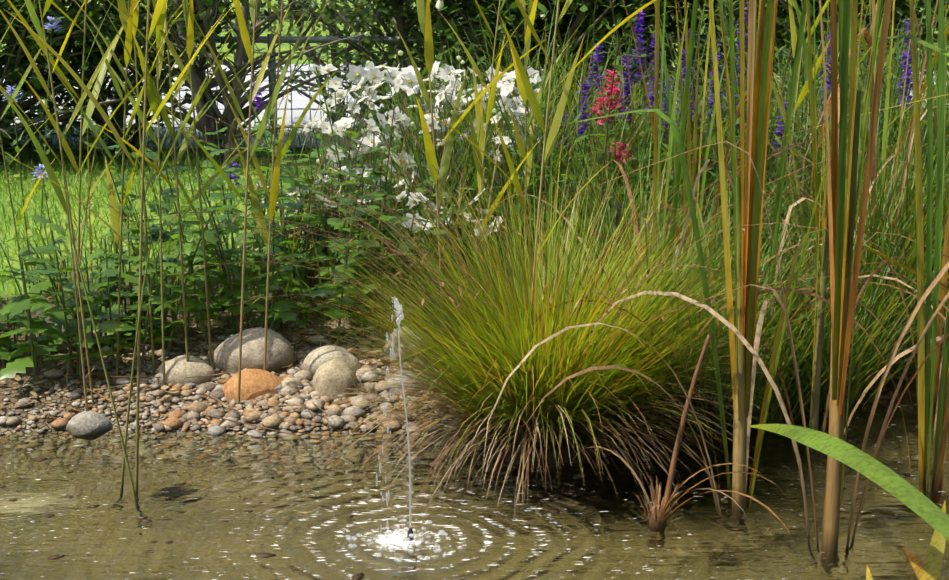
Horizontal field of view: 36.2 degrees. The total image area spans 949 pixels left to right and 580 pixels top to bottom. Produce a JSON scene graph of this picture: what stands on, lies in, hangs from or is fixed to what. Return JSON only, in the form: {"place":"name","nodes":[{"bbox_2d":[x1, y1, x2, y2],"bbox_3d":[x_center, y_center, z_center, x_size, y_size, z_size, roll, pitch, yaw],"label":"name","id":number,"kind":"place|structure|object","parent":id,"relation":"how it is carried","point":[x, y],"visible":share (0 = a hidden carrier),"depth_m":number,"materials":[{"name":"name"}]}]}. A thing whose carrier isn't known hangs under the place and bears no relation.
{"place":"outdoors","nodes":[
{"label":"outdoors","id":0,"kind":"place"},
{"bbox_2d":[0,124,921,297],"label":"lawn grass","id":1,"kind":"structure","parent":0,"point":[83,196],"depth_m":6.58,"materials":[{"name":"green plant"}]},
{"bbox_2d":[0,362,948,579],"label":"pond water","id":2,"kind":"structure","parent":0,"point":[192,510],"depth_m":2.99,"materials":[{"name":"brown liquid"}]},
{"bbox_2d":[339,297,454,561],"bbox_3d":[-0.140,0.351,2.788,0.204,0.684,0.217,-8,14,-35],"label":"fountain jet","id":3,"kind":"object","parent":2,"relation":"in","point":[399,315],"visible":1,"depth_m":2.79,"materials":[{"name":"liquid"}]},
{"bbox_2d":[0,375,933,579],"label":"floating pond debris","id":4,"kind":"object","parent":2,"relation":"on","point":[359,576],"visible":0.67,"depth_m":3.08,"materials":[{"name":"brown plant"}]},
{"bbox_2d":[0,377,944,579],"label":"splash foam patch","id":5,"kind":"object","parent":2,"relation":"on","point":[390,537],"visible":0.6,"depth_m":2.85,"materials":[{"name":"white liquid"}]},
{"bbox_2d":[0,0,948,433],"bbox_3d":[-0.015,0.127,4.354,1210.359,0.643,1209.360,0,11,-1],"label":"ground sheet","id":6,"kind":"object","parent":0,"point":[64,400],"depth_m":4.60,"materials":[{"name":"green plant"}]},
{"bbox_2d":[0,238,180,367],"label":"bank weed plants","id":7,"kind":"object","parent":6,"relation":"on","point":[123,318],"visible":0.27,"depth_m":4.03,"materials":[{"name":"green plant"}]},
{"bbox_2d":[0,321,472,435],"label":"pebbles","id":8,"kind":"object","parent":6,"relation":"on","point":[284,419],"visible":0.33,"depth_m":3.64,"materials":[{"name":"beige gravel"}]},
{"bbox_2d":[0,143,474,379],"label":"leafy plants","id":9,"kind":"object","parent":6,"relation":"on","point":[59,315],"visible":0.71,"depth_m":3.96,"materials":[{"name":"green plant"}]},
{"bbox_2d":[0,267,483,435],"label":"soil","id":10,"kind":"structure","parent":6,"relation":"on","point":[102,375],"depth_m":3.75,"materials":[{"name":"brown soil"}]},
{"bbox_2d":[66,326,429,439],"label":"river stones","id":11,"kind":"object","parent":6,"relation":"on","point":[94,425],"visible":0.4,"depth_m":3.74,"materials":[{"name":"grey stone"}]},
{"bbox_2d":[82,32,703,294],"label":"white flowers","id":12,"kind":"object","parent":6,"relation":"on","point":[343,124],"visible":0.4,"depth_m":4.60,"materials":[{"name":"white plant"}]},
{"bbox_2d":[0,0,892,20],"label":"tree line","id":13,"kind":"object","parent":6,"relation":"on","point":[306,19],"depth_m":43.06,"materials":[{"name":"green plant"}]},
{"bbox_2d":[0,0,915,242],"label":"flower spikes","id":14,"kind":"object","parent":6,"relation":"on","point":[259,105],"visible":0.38,"depth_m":4.92,"materials":[{"name":"purple plant"}]},
{"bbox_2d":[0,34,946,154],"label":"wire fence","id":15,"kind":"object","parent":6,"relation":"on","point":[268,39],"visible":0.15,"depth_m":7.79,"materials":[{"name":"silver metal"}]},
{"bbox_2d":[0,0,948,174],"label":"background hedge","id":16,"kind":"object","parent":6,"relation":"on","point":[14,62],"visible":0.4,"depth_m":7.48,"materials":[{"name":"green plant"}]},
{"bbox_2d":[0,0,948,508],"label":"reeds","id":17,"kind":"object","parent":6,"relation":"on","point":[128,18],"visible":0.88,"depth_m":3.61,"materials":[{"name":"green plant"}]},
{"bbox_2d":[7,0,948,31],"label":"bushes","id":18,"kind":"object","parent":6,"relation":"on","point":[342,14],"depth_m":29.37,"materials":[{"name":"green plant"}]},
{"bbox_2d":[9,0,948,438],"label":"meadow grass","id":19,"kind":"structure","parent":6,"relation":"on","point":[885,304],"depth_m":4.17,"materials":[{"name":"green plant"}]},
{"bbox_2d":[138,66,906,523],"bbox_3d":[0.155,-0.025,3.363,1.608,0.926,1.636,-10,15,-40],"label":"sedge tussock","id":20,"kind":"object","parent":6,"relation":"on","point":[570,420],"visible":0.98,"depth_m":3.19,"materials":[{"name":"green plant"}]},
{"bbox_2d":[303,0,948,302],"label":"flowering plants","id":21,"kind":"object","parent":6,"relation":"on","point":[788,71],"visible":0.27,"depth_m":4.75,"materials":[{"name":"green plant"}]},
{"bbox_2d":[480,0,948,552],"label":"reeds","id":22,"kind":"object","parent":6,"relation":"on","point":[836,204],"visible":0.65,"depth_m":2.96,"materials":[{"name":"green plant"}]},
{"bbox_2d":[748,424,948,579],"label":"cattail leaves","id":23,"kind":"object","parent":6,"relation":"on","point":[914,499],"visible":1,"depth_m":1.70,"materials":[{"name":"green plant"}]},
{"bbox_2d":[0,64,948,148],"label":"pale paved path","id":24,"kind":"structure","parent":0,"point":[300,101],"depth_m":9.91,"materials":[{"name":"white stone"}]}
]}

